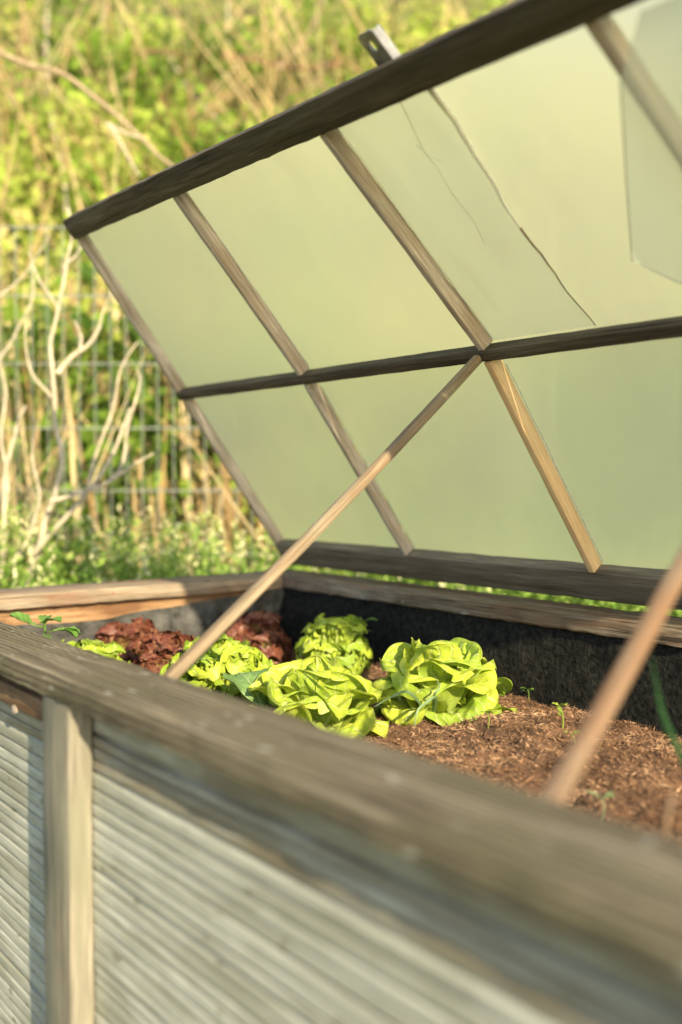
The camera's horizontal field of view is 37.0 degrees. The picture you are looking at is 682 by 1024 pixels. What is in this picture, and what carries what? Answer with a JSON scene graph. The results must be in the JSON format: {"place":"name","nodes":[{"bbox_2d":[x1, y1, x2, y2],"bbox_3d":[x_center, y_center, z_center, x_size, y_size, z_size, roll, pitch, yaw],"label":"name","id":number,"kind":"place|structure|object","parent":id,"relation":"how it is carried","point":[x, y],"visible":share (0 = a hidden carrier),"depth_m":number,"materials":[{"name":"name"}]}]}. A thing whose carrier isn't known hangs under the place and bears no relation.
{"place":"outdoors","nodes":[
{"label":"outdoors","id":0,"kind":"place"},
{"bbox_2d":[0,0,558,601],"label":"ground","id":1,"kind":"structure","parent":0,"point":[248,12],"depth_m":9.57,"materials":[{"name":"green plant"}]},
{"bbox_2d":[0,235,49,588],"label":"bare shrub","id":2,"kind":"object","parent":1,"relation":"on","point":[4,499],"visible":0.86,"depth_m":3.70,"materials":[{"name":"beige plant"}]},
{"bbox_2d":[0,292,161,586],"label":"pale twigs","id":3,"kind":"object","parent":1,"relation":"on","point":[12,487],"visible":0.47,"depth_m":3.98,"materials":[{"name":"plant"}]},
{"bbox_2d":[24,208,153,584],"bbox_3d":[-0.883,-0.269,3.520,0.492,1.580,0.173,0,2,-3],"label":"bare shrub","id":4,"kind":"object","parent":1,"relation":"on","point":[41,543],"visible":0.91,"depth_m":3.54,"materials":[{"name":"beige plant"}]},
{"bbox_2d":[0,250,323,583],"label":"straw clump","id":5,"kind":"object","parent":1,"relation":"on","point":[228,511],"visible":0.12,"depth_m":4.75,"materials":[{"name":"beige plant"}]},
{"bbox_2d":[0,0,513,570],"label":"dry stalks","id":6,"kind":"object","parent":1,"relation":"on","point":[164,92],"visible":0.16,"depth_m":7.00,"materials":[{"name":"plant"}]},
{"bbox_2d":[0,226,579,600],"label":"wire fence","id":7,"kind":"object","parent":1,"relation":"on","point":[110,427],"visible":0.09,"depth_m":4.34,"materials":[{"name":"grey metal"}]},
{"bbox_2d":[0,0,633,608],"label":"thicket","id":8,"kind":"object","parent":1,"relation":"on","point":[44,308],"visible":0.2,"depth_m":6.61,"materials":[{"name":"green plant"}]},
{"bbox_2d":[20,0,25,86],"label":"dead branch","id":9,"kind":"object","parent":8,"relation":"in","point":[23,83],"visible":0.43,"depth_m":8.19,"materials":[{"name":"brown wood"}]},
{"bbox_2d":[44,0,67,211],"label":"dead branch","id":10,"kind":"object","parent":8,"relation":"on","point":[48,93],"visible":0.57,"depth_m":7.42,"materials":[{"name":"beige wood"}]},
{"bbox_2d":[0,50,172,165],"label":"dead branch","id":11,"kind":"object","parent":8,"relation":"attached to","point":[5,55],"visible":0.94,"depth_m":4.54,"materials":[{"name":"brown wood"}]},
{"bbox_2d":[96,0,106,29],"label":"dead branch","id":12,"kind":"object","parent":8,"relation":"on","point":[104,11],"visible":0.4,"depth_m":8.70,"materials":[{"name":"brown wood"}]},
{"bbox_2d":[107,122,146,139],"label":"dead branch","id":13,"kind":"object","parent":8,"relation":"attached to","point":[115,128],"visible":1,"depth_m":4.49,"materials":[{"name":"beige wood"}]},
{"bbox_2d":[105,122,139,176],"bbox_3d":[-0.964,-1.600,4.500,0.157,0.238,0.020,0,2,3],"label":"dead branch","id":14,"kind":"object","parent":13,"relation":"attached to","point":[113,131],"visible":1,"depth_m":4.49,"materials":[{"name":"beige wood"}]},
{"bbox_2d":[106,59,150,91],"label":"dead branch","id":15,"kind":"object","parent":8,"relation":"on","point":[127,77],"visible":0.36,"depth_m":7.77,"materials":[{"name":"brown wood"}]},
{"bbox_2d":[63,47,273,61],"bbox_3d":[-1.353,-3.615,8.086,1.711,0.201,0.114,0,2,3],"label":"dead branch","id":16,"kind":"object","parent":8,"relation":"on","point":[155,51],"visible":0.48,"depth_m":8.05,"materials":[{"name":"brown wood"}]},
{"bbox_2d":[170,58,228,131],"bbox_3d":[-1.075,-3.116,7.570,0.042,0.870,1.050,-1,2,-32],"label":"dead branch","id":17,"kind":"object","parent":8,"relation":"on","point":[195,96],"visible":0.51,"depth_m":7.54,"materials":[{"name":"brown wood"}]},
{"bbox_2d":[227,0,229,59],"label":"dead branch","id":18,"kind":"object","parent":8,"relation":"on","point":[228,3],"visible":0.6,"depth_m":8.64,"materials":[{"name":"beige wood"}]},
{"bbox_2d":[190,50,340,68],"bbox_3d":[-0.628,-3.568,8.005,1.265,0.222,0.069,0,2,7],"label":"dead branch","id":19,"kind":"object","parent":8,"relation":"on","point":[288,65],"visible":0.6,"depth_m":7.96,"materials":[{"name":"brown wood"}]},
{"bbox_2d":[275,0,323,70],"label":"dead branch","id":20,"kind":"object","parent":8,"relation":"in","point":[280,66],"visible":0.57,"depth_m":8.32,"materials":[{"name":"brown wood"}]},
{"bbox_2d":[372,0,390,22],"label":"dead branch","id":21,"kind":"object","parent":8,"relation":"attached to","point":[378,14],"visible":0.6,"depth_m":8.72,"materials":[{"name":"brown wood"}]},
{"bbox_2d":[0,569,681,1023],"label":"raised bed","id":22,"kind":"object","parent":1,"relation":"on","point":[174,851],"visible":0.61,"depth_m":1.18,"materials":[{"name":"brown wood"}]},
{"bbox_2d":[162,355,481,678],"bbox_3d":[-0.004,-0.017,1.742,0.756,0.562,0.019,-2,3,-43],"label":"prop rod","id":23,"kind":"object","parent":22,"relation":"attached to","point":[220,626],"visible":0.9,"depth_m":1.70,"materials":[{"name":"brown wood"}]},
{"bbox_2d":[62,0,681,609],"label":"cold frame lid","id":24,"kind":"object","parent":22,"relation":"on","point":[388,248],"visible":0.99,"depth_m":2.01,"materials":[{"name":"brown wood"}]},
{"bbox_2d":[239,650,681,839],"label":"soil","id":25,"kind":"structure","parent":22,"relation":"in","point":[590,772],"depth_m":1.74,"materials":[{"name":"brown soil"}]},
{"bbox_2d":[10,612,80,637],"bbox_3d":[-0.638,0.315,2.194,0.161,0.191,0.081,1,2,31],"label":"young plant","id":26,"kind":"object","parent":25,"relation":"on","point":[43,619],"visible":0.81,"depth_m":2.20,"materials":[{"name":"green plant"}]},
{"bbox_2d":[61,638,130,662],"bbox_3d":[-0.569,0.365,2.320,0.193,0.159,0.199,-1,2,-37],"label":"frilly lettuce","id":27,"kind":"object","parent":25,"relation":"on","point":[113,649],"visible":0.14,"depth_m":2.30,"materials":[{"name":"green plant"}]},
{"bbox_2d":[94,617,159,662],"bbox_3d":[-0.528,0.351,2.538,0.177,0.175,0.177,0,2,-13],"label":"red lettuce","id":28,"kind":"object","parent":25,"relation":"on","point":[123,635],"visible":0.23,"depth_m":2.49,"materials":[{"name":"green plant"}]},
{"bbox_2d":[125,630,195,673],"bbox_3d":[-0.403,0.358,2.388,0.181,0.160,0.195,-1,2,-37],"label":"red lettuce","id":29,"kind":"object","parent":25,"relation":"on","point":[155,653],"visible":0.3,"depth_m":2.35,"materials":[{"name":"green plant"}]},
{"bbox_2d":[160,632,273,703],"bbox_3d":[-0.269,0.353,2.230,0.242,0.166,0.252,-1,2,-37],"label":"frilly lettuce","id":30,"kind":"object","parent":25,"relation":"on","point":[214,662],"visible":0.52,"depth_m":2.17,"materials":[{"name":"green plant"}]},
{"bbox_2d":[225,609,291,664],"bbox_3d":[-0.238,0.333,2.657,0.219,0.171,0.213,-1,2,-37],"label":"red lettuce","id":31,"kind":"object","parent":25,"relation":"on","point":[262,631],"visible":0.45,"depth_m":2.60,"materials":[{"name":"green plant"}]},
{"bbox_2d":[248,655,390,737],"bbox_3d":[-0.054,0.377,1.984,0.300,0.188,0.296,-1,2,-37],"label":"butterhead lettuce","id":32,"kind":"object","parent":25,"relation":"on","point":[323,692],"visible":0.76,"depth_m":1.93,"materials":[{"name":"green plant"}]},
{"bbox_2d":[223,666,271,707],"bbox_3d":[-0.181,0.349,2.027,0.102,0.076,0.104,0,2,8],"label":"loose leaf","id":33,"kind":"object","parent":32,"relation":"on","point":[242,682],"visible":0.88,"depth_m":2.01,"materials":[{"name":"green plant"}]},
{"bbox_2d":[294,613,372,674],"bbox_3d":[-0.013,0.330,2.493,0.203,0.161,0.206,-1,2,-37],"label":"frilly lettuce","id":34,"kind":"object","parent":25,"relation":"on","point":[343,641],"visible":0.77,"depth_m":2.45,"materials":[{"name":"green plant"}]},
{"bbox_2d":[364,617,376,632],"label":"seedling","id":35,"kind":"object","parent":25,"relation":"on","point":[372,618],"visible":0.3,"depth_m":2.61,"materials":[{"name":"green plant"}]},
{"bbox_2d":[376,678,439,728],"bbox_3d":[0.153,0.366,1.950,0.079,0.111,0.193,2,2,39],"label":"seedling","id":36,"kind":"object","parent":25,"relation":"on","point":[433,699],"visible":0.88,"depth_m":1.92,"materials":[{"name":"green plant"}]},
{"bbox_2d":[372,637,516,726],"bbox_3d":[0.202,0.356,2.095,0.287,0.206,0.303,-1,2,-37],"label":"butterhead lettuce","id":37,"kind":"object","parent":25,"relation":"on","point":[462,671],"visible":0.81,"depth_m":2.03,"materials":[{"name":"green plant"}]},
{"bbox_2d":[480,710,496,727],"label":"seedling","id":38,"kind":"object","parent":25,"relation":"on","point":[488,715],"visible":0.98,"depth_m":1.88,"materials":[{"name":"green plant"}]},
{"bbox_2d":[521,687,533,700],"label":"seedling","id":39,"kind":"object","parent":25,"relation":"on","point":[529,689],"visible":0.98,"depth_m":2.20,"materials":[{"name":"green plant"}]},
{"bbox_2d":[552,702,567,728],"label":"seedling","id":40,"kind":"object","parent":25,"relation":"on","point":[559,708],"visible":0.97,"depth_m":1.89,"materials":[{"name":"green plant"}]},
{"bbox_2d":[585,791,615,816],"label":"seedling","id":41,"kind":"object","parent":25,"relation":"on","point":[605,795],"visible":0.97,"depth_m":1.46,"materials":[{"name":"green plant"}]},
{"bbox_2d":[651,654,681,763],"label":"green blade","id":42,"kind":"object","parent":25,"relation":"on","point":[674,740],"visible":1,"depth_m":1.12,"materials":[{"name":"green plant"}]},
{"bbox_2d":[661,793,674,835],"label":"dry stalk","id":43,"kind":"object","parent":25,"relation":"on","point":[667,816],"visible":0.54,"depth_m":1.00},
{"bbox_2d":[541,546,681,803],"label":"prop rod","id":44,"kind":"object","parent":22,"relation":"on","point":[563,781],"visible":0.91,"depth_m":0.99,"materials":[{"name":"brown wood"}]},
{"bbox_2d":[0,482,681,616],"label":"flowering weeds","id":45,"kind":"object","parent":1,"relation":"on","point":[162,568],"visible":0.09,"depth_m":3.71,"materials":[{"name":"green plant"}]},
{"bbox_2d":[3,551,681,616],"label":"weeds","id":46,"kind":"object","parent":1,"relation":"on","point":[355,573],"visible":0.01,"depth_m":4.11,"materials":[{"name":"green plant"}]},
{"bbox_2d":[454,587,626,610],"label":"side weeds","id":47,"kind":"object","parent":1,"relation":"on","point":[622,605],"depth_m":3.14,"materials":[{"name":"green plant"}]}
]}

